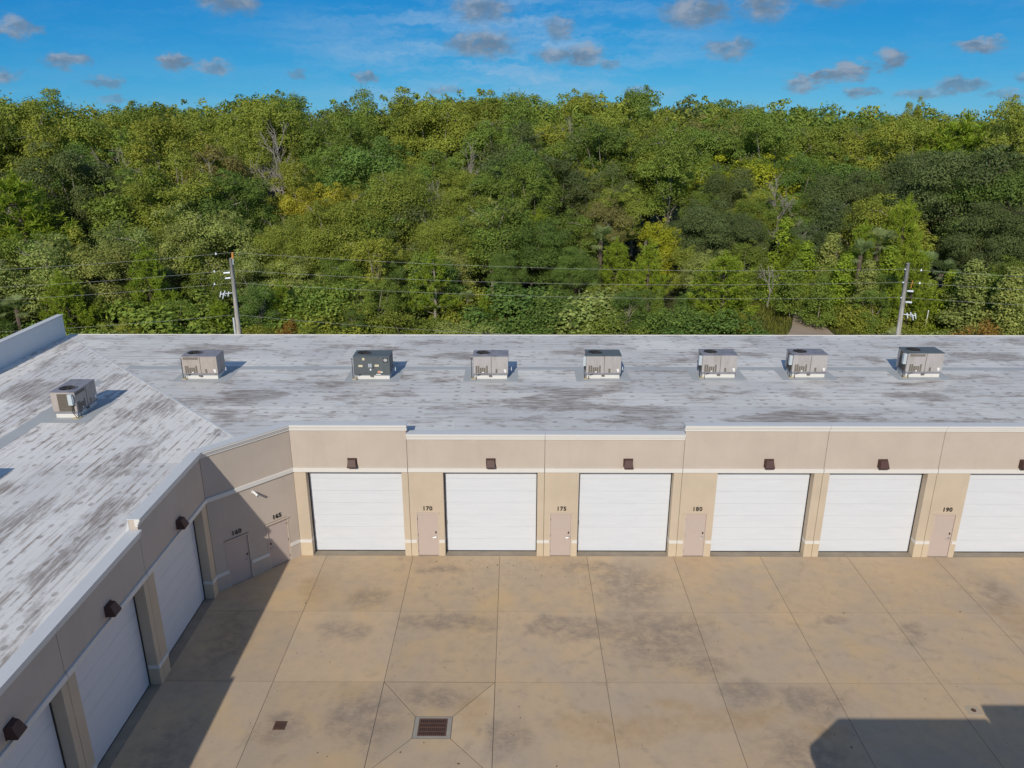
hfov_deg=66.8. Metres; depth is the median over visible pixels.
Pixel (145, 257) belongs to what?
pine tree
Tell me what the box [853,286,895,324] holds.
broadleaf tree
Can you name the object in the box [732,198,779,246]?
broadleaf tree
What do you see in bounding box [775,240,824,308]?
sapling
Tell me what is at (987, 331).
shrub
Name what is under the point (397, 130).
broadleaf tree
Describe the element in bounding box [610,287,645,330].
broadleaf tree
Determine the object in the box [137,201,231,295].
broadleaf tree
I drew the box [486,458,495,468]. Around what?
wall light
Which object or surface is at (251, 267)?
broadleaf tree
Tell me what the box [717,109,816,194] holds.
broadleaf tree
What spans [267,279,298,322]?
pine tree
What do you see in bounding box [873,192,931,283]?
broadleaf tree
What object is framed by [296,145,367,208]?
broadleaf tree
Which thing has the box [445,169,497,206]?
broadleaf tree
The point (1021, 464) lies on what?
wall light
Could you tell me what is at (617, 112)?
broadleaf tree
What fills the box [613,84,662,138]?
broadleaf tree
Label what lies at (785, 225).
sapling
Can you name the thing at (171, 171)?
broadleaf tree
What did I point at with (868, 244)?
palm tree
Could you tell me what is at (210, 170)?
bare tree
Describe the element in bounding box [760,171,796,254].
bare tree
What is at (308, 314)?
shrub
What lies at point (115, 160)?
bare tree
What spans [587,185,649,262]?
broadleaf tree
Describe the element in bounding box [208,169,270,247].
broadleaf tree
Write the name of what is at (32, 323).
shrub
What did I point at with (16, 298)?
palm tree
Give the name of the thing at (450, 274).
broadleaf tree
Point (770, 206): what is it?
broadleaf tree
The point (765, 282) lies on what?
shrub
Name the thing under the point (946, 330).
shrub
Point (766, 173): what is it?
broadleaf tree
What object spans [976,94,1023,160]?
broadleaf tree
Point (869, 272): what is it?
sapling
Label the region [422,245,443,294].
pine tree
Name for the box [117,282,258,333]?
shrub
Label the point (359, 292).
broadleaf tree
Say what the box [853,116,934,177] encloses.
broadleaf tree
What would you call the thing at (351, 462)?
wall light
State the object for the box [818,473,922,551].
garage door
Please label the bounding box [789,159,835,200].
broadleaf tree
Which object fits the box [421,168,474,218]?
broadleaf tree
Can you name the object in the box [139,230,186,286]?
broadleaf tree
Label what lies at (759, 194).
broadleaf tree
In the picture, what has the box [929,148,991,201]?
broadleaf tree
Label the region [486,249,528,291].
oak tree
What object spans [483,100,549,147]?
broadleaf tree
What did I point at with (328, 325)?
shrub
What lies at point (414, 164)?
broadleaf tree
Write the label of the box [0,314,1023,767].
garage building
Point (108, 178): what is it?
broadleaf tree
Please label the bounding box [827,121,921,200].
broadleaf tree
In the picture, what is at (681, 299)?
broadleaf tree
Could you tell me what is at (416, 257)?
sapling
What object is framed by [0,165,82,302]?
pine tree
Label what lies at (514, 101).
broadleaf tree
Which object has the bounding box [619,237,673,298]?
broadleaf tree
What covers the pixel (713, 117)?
broadleaf tree
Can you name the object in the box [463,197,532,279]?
broadleaf tree
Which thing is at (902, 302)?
utility pole
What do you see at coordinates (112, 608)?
wall light
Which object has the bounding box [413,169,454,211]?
broadleaf tree
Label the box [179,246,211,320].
sapling
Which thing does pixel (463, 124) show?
broadleaf tree
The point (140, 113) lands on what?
broadleaf tree
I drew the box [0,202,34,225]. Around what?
bare tree
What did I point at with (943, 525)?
entrance door
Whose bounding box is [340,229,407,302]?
broadleaf tree
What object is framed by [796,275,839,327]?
sapling
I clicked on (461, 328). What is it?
shrub
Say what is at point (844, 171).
broadleaf tree
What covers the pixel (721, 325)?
shrub
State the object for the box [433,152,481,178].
broadleaf tree
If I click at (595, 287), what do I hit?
broadleaf tree
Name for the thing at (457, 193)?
broadleaf tree
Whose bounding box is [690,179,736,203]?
broadleaf tree
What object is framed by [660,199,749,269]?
oak tree
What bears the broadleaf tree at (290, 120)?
on the ground at (670, 297)
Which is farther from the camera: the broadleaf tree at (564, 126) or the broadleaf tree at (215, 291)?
the broadleaf tree at (564, 126)
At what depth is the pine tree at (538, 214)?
87.06 m
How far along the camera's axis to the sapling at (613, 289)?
75.22 m
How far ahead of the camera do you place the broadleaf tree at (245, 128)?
125.60 m
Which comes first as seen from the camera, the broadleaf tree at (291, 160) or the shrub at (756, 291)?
the shrub at (756, 291)
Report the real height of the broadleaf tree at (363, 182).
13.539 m
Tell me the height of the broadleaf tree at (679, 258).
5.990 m
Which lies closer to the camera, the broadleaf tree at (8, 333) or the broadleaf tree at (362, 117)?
the broadleaf tree at (8, 333)
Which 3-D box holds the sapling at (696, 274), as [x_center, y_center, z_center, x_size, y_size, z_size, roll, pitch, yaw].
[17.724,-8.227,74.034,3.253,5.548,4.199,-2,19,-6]
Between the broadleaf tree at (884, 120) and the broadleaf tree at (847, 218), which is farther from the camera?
the broadleaf tree at (884, 120)
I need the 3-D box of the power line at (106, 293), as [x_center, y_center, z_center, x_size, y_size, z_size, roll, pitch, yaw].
[-45.755,-6.280,54.821,52.021,1.511,0.010,0,19,-1]
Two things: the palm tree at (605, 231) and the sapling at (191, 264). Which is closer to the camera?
the sapling at (191, 264)
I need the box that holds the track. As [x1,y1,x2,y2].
[788,306,833,334]
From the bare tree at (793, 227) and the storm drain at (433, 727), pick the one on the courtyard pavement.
the storm drain at (433, 727)
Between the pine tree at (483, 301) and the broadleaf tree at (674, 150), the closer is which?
the pine tree at (483, 301)
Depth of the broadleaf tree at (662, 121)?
124.58 m
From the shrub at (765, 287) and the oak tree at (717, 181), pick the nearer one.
the shrub at (765, 287)
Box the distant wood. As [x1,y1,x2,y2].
[0,87,1016,165]
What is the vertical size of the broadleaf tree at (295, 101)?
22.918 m
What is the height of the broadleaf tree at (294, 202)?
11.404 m
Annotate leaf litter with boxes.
[263,560,996,766]
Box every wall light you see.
[3,716,27,741]
[104,599,121,617]
[175,516,188,529]
[347,458,357,467]
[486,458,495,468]
[623,459,632,468]
[763,459,774,468]
[877,459,889,469]
[1018,459,1023,469]
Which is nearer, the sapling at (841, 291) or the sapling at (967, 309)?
the sapling at (967, 309)
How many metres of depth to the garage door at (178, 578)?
30.36 m
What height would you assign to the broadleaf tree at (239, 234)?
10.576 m
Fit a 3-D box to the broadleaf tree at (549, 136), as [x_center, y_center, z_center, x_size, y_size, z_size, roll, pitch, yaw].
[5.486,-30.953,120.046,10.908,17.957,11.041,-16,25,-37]
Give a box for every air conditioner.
[49,379,97,418]
[179,350,225,379]
[351,350,395,379]
[470,350,511,379]
[583,350,622,378]
[697,349,737,378]
[785,349,828,377]
[896,347,944,377]
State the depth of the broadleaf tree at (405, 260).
81.77 m
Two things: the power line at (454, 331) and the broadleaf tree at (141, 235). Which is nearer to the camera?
the power line at (454, 331)
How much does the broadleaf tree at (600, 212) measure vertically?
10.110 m
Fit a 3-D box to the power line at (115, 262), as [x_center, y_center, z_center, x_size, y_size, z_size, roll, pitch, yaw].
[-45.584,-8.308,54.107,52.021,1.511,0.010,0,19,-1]
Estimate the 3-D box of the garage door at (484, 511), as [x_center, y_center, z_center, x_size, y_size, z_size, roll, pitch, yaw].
[-0.970,5.788,35.695,4.223,4.308,0.100,0,19,0]
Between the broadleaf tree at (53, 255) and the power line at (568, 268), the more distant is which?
the broadleaf tree at (53, 255)
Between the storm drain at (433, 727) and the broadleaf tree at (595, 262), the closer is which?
the storm drain at (433, 727)
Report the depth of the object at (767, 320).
75.93 m
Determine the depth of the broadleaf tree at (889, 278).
74.23 m
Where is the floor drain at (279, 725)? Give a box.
[272,721,287,729]
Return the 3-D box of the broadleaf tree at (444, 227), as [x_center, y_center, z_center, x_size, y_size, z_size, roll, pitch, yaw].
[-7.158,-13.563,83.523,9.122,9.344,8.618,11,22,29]
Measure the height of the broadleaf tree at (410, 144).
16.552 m
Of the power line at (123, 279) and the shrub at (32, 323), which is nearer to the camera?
the power line at (123, 279)
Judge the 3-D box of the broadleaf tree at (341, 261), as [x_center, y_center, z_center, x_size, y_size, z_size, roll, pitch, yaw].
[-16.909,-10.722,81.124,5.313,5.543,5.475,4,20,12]
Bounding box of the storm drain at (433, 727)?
[412,717,451,738]
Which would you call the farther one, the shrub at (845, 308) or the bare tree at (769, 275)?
the bare tree at (769, 275)
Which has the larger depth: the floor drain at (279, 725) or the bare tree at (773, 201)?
the bare tree at (773, 201)
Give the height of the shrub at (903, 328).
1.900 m
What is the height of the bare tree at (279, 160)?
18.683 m
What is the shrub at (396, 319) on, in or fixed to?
on the ground at (670, 297)
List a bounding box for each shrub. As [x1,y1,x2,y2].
[1,320,84,337]
[66,319,129,335]
[75,297,225,333]
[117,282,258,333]
[147,325,183,333]
[241,324,278,333]
[248,280,362,333]
[273,318,297,333]
[278,277,399,333]
[292,302,382,333]
[295,318,308,333]
[297,323,337,333]
[360,310,432,333]
[400,316,449,333]
[422,285,509,324]
[430,320,474,333]
[453,281,572,334]
[470,317,513,334]
[480,292,575,334]
[517,285,639,334]
[564,305,648,334]
[602,281,654,310]
[627,305,725,334]
[655,305,772,334]
[739,271,780,303]
[751,276,782,303]
[752,272,785,306]
[769,277,813,311]
[827,302,878,334]
[838,305,876,333]
[857,298,938,334]
[863,316,903,334]
[878,321,921,334]
[903,312,943,333]
[915,278,951,297]
[915,321,942,334]
[928,308,948,325]
[938,326,959,334]
[946,321,995,333]
[950,316,1004,334]
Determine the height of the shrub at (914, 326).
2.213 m
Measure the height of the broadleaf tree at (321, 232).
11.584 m
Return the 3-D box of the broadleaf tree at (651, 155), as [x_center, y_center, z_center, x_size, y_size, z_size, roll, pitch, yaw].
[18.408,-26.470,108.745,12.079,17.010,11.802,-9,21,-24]
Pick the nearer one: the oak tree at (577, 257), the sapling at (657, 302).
the sapling at (657, 302)
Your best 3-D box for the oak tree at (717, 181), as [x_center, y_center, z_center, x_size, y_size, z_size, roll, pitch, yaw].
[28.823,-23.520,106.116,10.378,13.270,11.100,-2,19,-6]
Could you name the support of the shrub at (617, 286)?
on the ground at (670, 297)
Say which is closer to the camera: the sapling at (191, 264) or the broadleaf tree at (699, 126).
the sapling at (191, 264)
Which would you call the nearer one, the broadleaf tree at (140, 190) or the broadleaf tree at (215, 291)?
the broadleaf tree at (215, 291)
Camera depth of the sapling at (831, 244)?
81.87 m
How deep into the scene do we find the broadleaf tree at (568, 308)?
70.15 m
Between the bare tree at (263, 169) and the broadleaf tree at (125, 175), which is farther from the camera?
the bare tree at (263, 169)
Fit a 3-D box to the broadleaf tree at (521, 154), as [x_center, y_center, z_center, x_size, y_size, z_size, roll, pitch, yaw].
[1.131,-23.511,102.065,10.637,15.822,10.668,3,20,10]
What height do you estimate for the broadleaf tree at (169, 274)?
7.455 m
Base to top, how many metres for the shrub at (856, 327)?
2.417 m
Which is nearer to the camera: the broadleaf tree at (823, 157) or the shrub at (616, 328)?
the shrub at (616, 328)
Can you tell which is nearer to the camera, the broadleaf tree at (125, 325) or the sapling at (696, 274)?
the broadleaf tree at (125, 325)
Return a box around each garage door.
[0,702,66,767]
[75,596,150,765]
[153,520,205,655]
[308,472,404,550]
[444,472,536,550]
[577,473,671,551]
[710,473,810,551]
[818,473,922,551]
[954,474,1023,551]
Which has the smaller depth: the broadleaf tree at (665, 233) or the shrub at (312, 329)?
the shrub at (312, 329)
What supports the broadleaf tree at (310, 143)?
on the ground at (670, 297)
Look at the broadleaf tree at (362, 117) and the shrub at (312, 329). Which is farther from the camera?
the broadleaf tree at (362, 117)
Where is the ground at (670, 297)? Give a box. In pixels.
[2,121,1002,533]
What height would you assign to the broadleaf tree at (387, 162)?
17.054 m
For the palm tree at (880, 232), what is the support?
on the ground at (670, 297)
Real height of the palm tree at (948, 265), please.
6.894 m
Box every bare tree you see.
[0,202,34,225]
[92,145,139,171]
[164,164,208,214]
[195,157,234,201]
[245,120,306,207]
[248,152,287,220]
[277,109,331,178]
[424,177,449,210]
[455,141,485,174]
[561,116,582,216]
[757,265,782,306]
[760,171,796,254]
[770,217,818,253]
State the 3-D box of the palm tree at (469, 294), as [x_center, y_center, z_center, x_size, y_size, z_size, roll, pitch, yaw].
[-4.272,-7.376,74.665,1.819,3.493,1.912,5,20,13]
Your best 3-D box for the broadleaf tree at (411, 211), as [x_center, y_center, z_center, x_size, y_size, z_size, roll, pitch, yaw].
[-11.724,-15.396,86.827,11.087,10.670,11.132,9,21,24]
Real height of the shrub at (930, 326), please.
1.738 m
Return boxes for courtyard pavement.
[110,553,1023,767]
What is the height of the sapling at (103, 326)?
2.873 m
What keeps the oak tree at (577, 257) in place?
on the ground at (670, 297)
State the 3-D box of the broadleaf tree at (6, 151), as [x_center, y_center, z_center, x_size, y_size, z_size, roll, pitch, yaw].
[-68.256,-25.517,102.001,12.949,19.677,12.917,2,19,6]
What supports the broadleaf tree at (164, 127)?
on the ground at (670, 297)
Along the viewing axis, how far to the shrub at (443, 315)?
74.67 m
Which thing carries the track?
on the ground at (670, 297)
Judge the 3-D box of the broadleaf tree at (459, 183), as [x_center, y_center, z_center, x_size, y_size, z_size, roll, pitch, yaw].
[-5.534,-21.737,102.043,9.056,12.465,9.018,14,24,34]
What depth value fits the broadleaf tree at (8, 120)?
106.08 m
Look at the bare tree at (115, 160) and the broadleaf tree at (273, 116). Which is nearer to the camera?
the bare tree at (115, 160)
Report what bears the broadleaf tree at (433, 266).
on the ground at (670, 297)
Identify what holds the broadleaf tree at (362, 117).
on the ground at (670, 297)
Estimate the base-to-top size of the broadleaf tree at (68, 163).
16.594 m
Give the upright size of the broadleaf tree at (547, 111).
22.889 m
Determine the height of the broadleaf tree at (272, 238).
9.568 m
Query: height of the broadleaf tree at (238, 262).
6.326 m
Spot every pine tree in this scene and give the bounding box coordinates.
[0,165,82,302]
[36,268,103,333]
[112,242,183,331]
[205,298,235,333]
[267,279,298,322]
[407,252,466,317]
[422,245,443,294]
[477,295,492,318]
[514,208,568,287]
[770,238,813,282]
[838,218,881,284]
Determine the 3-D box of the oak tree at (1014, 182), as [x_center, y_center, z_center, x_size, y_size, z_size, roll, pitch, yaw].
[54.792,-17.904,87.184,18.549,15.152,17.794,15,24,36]
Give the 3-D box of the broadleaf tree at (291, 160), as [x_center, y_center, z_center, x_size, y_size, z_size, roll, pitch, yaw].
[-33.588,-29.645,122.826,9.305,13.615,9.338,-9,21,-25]
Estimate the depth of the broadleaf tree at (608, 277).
83.06 m
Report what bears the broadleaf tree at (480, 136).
on the ground at (670, 297)
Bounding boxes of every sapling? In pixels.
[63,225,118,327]
[90,296,116,328]
[100,322,110,333]
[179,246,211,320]
[398,251,437,318]
[545,285,555,301]
[610,287,617,294]
[650,288,665,320]
[683,270,711,326]
[761,217,797,276]
[770,259,810,318]
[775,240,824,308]
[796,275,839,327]
[812,230,850,285]
[818,251,861,311]
[842,258,881,324]
[872,245,908,294]
[924,257,995,334]
[924,269,960,330]
[961,272,1006,334]
[962,266,1023,334]
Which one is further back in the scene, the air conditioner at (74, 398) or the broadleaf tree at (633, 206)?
the broadleaf tree at (633, 206)
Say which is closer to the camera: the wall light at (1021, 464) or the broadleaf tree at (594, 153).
the wall light at (1021, 464)
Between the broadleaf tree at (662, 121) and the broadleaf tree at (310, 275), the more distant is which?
the broadleaf tree at (662, 121)
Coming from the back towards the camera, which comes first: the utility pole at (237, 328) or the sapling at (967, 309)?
the sapling at (967, 309)
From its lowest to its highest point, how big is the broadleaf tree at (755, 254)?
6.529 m
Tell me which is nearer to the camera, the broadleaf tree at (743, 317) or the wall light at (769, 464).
the wall light at (769, 464)
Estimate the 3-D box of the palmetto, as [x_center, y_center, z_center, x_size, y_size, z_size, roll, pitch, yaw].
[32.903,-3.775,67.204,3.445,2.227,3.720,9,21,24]
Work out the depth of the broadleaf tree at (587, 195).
96.91 m
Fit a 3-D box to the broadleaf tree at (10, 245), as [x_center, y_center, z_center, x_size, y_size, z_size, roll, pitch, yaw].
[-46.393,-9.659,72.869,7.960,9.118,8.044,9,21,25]
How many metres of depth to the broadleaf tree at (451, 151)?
125.61 m
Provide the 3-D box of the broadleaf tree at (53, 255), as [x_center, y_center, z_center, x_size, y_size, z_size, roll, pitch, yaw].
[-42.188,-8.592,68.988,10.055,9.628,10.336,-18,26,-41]
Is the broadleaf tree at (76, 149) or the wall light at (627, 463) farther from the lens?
the broadleaf tree at (76, 149)
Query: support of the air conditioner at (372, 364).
on the garage building
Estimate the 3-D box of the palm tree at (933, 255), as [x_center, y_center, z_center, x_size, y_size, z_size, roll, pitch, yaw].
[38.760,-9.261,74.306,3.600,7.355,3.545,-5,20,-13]
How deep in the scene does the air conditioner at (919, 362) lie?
41.44 m
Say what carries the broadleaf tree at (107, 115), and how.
on the ground at (670, 297)
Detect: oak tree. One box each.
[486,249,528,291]
[501,217,575,287]
[549,242,603,299]
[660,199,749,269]
[686,163,759,218]
[706,211,775,270]
[795,168,873,253]
[878,142,1023,282]
[919,156,1023,267]
[935,198,1023,287]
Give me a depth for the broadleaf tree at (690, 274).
77.00 m
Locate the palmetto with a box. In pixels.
[879,326,901,334]
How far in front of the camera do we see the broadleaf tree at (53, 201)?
83.97 m
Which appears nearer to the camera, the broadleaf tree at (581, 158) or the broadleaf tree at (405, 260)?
the broadleaf tree at (405, 260)
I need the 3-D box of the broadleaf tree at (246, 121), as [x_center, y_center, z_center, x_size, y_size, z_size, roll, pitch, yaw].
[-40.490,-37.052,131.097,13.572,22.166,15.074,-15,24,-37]
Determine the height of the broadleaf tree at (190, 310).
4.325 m
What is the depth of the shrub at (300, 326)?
70.03 m
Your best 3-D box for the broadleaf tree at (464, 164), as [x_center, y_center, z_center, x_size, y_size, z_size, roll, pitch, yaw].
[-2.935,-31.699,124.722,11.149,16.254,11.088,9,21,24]
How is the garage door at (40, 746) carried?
in the garage building
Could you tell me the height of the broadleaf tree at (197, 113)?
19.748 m
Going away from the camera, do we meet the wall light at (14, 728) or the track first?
the wall light at (14, 728)
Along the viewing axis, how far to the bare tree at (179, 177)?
105.47 m
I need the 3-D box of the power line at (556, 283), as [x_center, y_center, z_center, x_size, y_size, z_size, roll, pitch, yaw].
[3.938,-7.511,54.886,47.380,1.032,0.010,0,19,0]
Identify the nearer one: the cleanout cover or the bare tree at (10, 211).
the cleanout cover
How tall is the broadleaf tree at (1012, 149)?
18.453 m
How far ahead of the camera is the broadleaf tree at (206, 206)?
82.55 m
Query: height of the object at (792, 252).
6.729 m
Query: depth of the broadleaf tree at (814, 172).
119.94 m
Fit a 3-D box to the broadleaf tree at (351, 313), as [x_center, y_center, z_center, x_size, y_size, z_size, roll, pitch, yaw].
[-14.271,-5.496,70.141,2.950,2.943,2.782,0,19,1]
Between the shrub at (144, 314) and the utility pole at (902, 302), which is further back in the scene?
the shrub at (144, 314)
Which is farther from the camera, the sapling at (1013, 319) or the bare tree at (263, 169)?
the bare tree at (263, 169)
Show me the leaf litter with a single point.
(609, 665)
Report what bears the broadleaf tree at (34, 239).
on the ground at (670, 297)
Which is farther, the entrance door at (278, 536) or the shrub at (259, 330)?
the shrub at (259, 330)
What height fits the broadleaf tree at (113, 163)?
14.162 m
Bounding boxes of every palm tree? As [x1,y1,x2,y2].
[0,294,30,330]
[459,290,474,306]
[588,224,619,288]
[849,238,878,280]
[859,227,900,267]
[919,249,939,279]
[928,257,963,297]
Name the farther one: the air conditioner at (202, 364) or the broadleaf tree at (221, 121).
the broadleaf tree at (221, 121)
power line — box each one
[1,252,231,269]
[6,283,225,299]
[13,270,228,286]
[233,252,887,270]
[237,270,887,284]
[244,315,894,334]
[245,283,894,298]
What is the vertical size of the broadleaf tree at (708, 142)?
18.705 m
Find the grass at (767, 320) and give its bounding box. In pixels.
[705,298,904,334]
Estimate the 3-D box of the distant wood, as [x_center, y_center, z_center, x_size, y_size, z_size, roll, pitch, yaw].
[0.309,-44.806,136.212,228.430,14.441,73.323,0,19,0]
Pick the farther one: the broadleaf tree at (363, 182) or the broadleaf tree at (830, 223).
the broadleaf tree at (363, 182)
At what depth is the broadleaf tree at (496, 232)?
81.93 m
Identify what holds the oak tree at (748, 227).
on the ground at (670, 297)
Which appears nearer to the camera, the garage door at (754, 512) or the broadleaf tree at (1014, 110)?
the garage door at (754, 512)
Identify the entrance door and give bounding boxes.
[224,532,253,586]
[265,516,291,568]
[415,512,439,555]
[549,513,572,555]
[682,513,708,555]
[926,514,958,556]
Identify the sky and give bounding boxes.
[0,0,1023,121]
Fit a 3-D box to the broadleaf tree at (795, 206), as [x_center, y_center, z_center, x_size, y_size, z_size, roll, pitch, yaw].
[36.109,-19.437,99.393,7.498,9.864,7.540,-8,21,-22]
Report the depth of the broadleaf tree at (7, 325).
64.08 m
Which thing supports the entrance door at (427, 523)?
in the garage building
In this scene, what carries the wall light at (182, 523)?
attached to the garage building
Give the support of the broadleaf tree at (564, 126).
on the ground at (670, 297)
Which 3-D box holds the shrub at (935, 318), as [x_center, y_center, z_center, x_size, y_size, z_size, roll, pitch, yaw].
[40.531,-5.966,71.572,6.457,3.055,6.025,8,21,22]
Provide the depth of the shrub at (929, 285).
80.12 m
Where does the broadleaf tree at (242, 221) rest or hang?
on the ground at (670, 297)
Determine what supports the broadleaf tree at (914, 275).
on the ground at (670, 297)
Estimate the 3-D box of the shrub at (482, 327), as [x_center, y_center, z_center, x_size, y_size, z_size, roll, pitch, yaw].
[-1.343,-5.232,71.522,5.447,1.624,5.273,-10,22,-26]
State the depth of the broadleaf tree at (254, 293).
69.44 m
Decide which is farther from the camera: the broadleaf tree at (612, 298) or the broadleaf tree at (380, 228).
the broadleaf tree at (380, 228)
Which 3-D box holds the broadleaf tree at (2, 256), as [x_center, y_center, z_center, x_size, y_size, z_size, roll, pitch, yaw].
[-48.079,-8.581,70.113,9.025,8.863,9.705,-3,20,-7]
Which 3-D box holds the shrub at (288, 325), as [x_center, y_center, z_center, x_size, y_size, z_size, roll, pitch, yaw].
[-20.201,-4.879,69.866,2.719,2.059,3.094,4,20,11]
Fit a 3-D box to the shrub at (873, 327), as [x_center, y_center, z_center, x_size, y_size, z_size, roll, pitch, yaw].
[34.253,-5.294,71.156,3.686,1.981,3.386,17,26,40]
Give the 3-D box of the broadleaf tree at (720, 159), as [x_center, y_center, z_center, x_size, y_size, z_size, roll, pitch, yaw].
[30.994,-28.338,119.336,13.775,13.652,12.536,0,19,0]
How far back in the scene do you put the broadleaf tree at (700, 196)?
101.86 m
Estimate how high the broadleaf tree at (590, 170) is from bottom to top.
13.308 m
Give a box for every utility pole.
[220,252,240,333]
[895,263,915,334]
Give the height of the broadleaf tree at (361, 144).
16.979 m
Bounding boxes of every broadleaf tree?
[0,88,112,181]
[0,90,90,233]
[0,101,23,158]
[0,114,79,226]
[0,121,31,262]
[0,140,114,240]
[0,229,102,323]
[0,233,46,329]
[0,246,25,314]
[0,300,22,337]
[0,323,15,337]
[1,188,71,249]
[14,231,86,320]
[41,238,159,318]
[49,136,141,256]
[59,158,125,234]
[60,113,157,171]
[65,219,178,289]
[70,159,154,244]
[77,166,201,277]
[86,242,172,292]
[87,106,132,166]
[103,100,182,172]
[107,168,174,239]
[109,251,179,303]
[113,318,144,333]
[116,119,176,175]
[116,146,223,243]
[118,112,221,242]
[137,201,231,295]
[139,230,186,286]
[156,143,206,205]
[158,186,246,279]
[158,299,203,333]
[162,208,273,307]
[163,105,242,162]
[175,271,231,320]
[178,143,220,188]
[182,144,259,209]
[184,111,219,142]
[196,168,287,245]
[202,217,261,288]
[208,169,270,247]
[209,122,277,248]
[212,97,285,230]
[217,253,287,316]
[219,251,265,313]
[230,101,315,209]
[230,281,281,332]
[238,95,294,208]
[244,218,337,307]
[245,145,287,209]
[249,100,312,159]
[249,291,285,317]
[255,212,304,289]
[257,89,322,160]
[257,252,328,303]
[264,158,321,217]
[266,186,326,248]
[269,153,326,199]
[275,194,398,277]
[285,110,356,164]
[292,111,376,176]
[294,180,359,247]
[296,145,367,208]
[300,257,343,296]
[307,255,369,305]
[310,132,431,259]
[324,169,464,260]
[327,129,382,176]
[330,258,367,293]
[331,200,413,284]
[339,179,375,207]
[339,307,367,333]
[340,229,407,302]
[345,84,403,157]
[346,283,382,312]
[357,160,385,187]
[359,278,407,324]
[360,200,443,272]
[364,86,459,168]
[373,132,436,171]
[374,111,424,169]
[374,260,411,314]
[382,247,432,289]
[391,96,480,171]
[399,158,431,174]
[401,206,453,269]
[405,215,488,284]
[408,145,464,211]
[409,251,466,312]
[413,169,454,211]
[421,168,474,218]
[427,249,478,309]
[432,89,513,159]
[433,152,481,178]
[434,170,495,216]
[437,186,494,259]
[444,119,501,164]
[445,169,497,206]
[449,195,539,296]
[452,135,508,174]
[454,114,532,240]
[454,166,530,240]
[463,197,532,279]
[472,88,544,137]
[472,158,519,236]
[476,116,548,175]
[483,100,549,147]
[483,143,562,209]
[487,158,562,221]
[502,175,564,231]
[508,92,589,211]
[517,141,574,214]
[523,150,592,220]
[531,119,576,148]
[532,123,573,156]
[534,208,610,285]
[539,150,586,213]
[553,89,599,217]
[554,113,646,251]
[556,303,585,332]
[564,160,638,268]
[564,249,601,295]
[567,162,614,246]
[571,110,625,161]
[574,196,636,272]
[575,126,641,230]
[582,282,604,294]
[587,107,658,206]
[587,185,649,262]
[596,235,637,290]
[603,134,687,255]
[608,140,679,249]
[608,287,641,313]
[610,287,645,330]
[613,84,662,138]
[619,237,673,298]
[628,120,715,260]
[636,217,683,278]
[636,288,656,313]
[637,144,695,237]
[639,111,694,231]
[660,117,753,192]
[666,245,708,292]
[671,154,743,217]
[672,186,723,227]
[672,288,712,321]
[675,249,747,306]
[679,113,750,182]
[686,248,759,322]
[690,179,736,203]
[691,233,711,253]
[692,105,765,164]
[703,106,774,166]
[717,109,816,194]
[720,151,816,233]
[723,101,770,158]
[723,188,779,230]
[724,311,753,334]
[726,239,773,295]
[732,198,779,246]
[753,188,793,239]
[763,153,835,221]
[772,114,861,169]
[774,192,825,243]
[786,222,828,263]
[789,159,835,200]
[791,156,827,226]
[802,197,880,267]
[802,263,846,300]
[806,212,852,258]
[807,144,842,193]
[809,154,889,259]
[826,193,939,270]
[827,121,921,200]
[836,176,894,212]
[837,116,901,179]
[848,195,887,242]
[850,270,906,306]
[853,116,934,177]
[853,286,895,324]
[857,196,893,241]
[859,149,976,239]
[869,107,959,154]
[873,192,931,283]
[879,240,940,330]
[901,96,928,146]
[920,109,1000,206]
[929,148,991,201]
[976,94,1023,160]
[978,120,1023,156]
[979,254,1023,307]
[1006,131,1023,161]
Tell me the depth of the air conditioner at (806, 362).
41.42 m
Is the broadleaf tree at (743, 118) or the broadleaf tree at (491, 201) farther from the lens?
the broadleaf tree at (743, 118)
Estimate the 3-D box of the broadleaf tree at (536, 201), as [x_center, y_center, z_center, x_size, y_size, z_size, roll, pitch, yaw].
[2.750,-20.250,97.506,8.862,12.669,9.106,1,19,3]
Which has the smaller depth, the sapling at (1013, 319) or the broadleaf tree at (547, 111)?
the sapling at (1013, 319)
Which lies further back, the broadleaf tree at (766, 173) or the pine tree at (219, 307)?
the broadleaf tree at (766, 173)
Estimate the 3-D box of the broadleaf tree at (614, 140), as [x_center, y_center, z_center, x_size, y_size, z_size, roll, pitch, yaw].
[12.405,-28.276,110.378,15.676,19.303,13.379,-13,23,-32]
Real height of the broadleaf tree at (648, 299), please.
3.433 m
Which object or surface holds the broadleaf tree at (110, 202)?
on the ground at (670, 297)
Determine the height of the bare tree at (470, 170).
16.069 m
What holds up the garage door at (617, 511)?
in the garage building
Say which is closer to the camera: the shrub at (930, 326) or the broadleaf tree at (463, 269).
the shrub at (930, 326)
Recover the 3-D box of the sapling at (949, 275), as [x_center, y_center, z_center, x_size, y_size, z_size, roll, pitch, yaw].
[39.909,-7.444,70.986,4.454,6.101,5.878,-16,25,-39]
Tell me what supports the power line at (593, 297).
attached to the utility pole at (237, 328)
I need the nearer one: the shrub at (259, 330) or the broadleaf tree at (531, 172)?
the shrub at (259, 330)
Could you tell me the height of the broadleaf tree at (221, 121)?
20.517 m
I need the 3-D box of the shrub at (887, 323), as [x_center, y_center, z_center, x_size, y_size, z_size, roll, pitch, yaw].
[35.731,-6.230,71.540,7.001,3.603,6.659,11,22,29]
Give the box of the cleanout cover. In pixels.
[964,706,983,714]

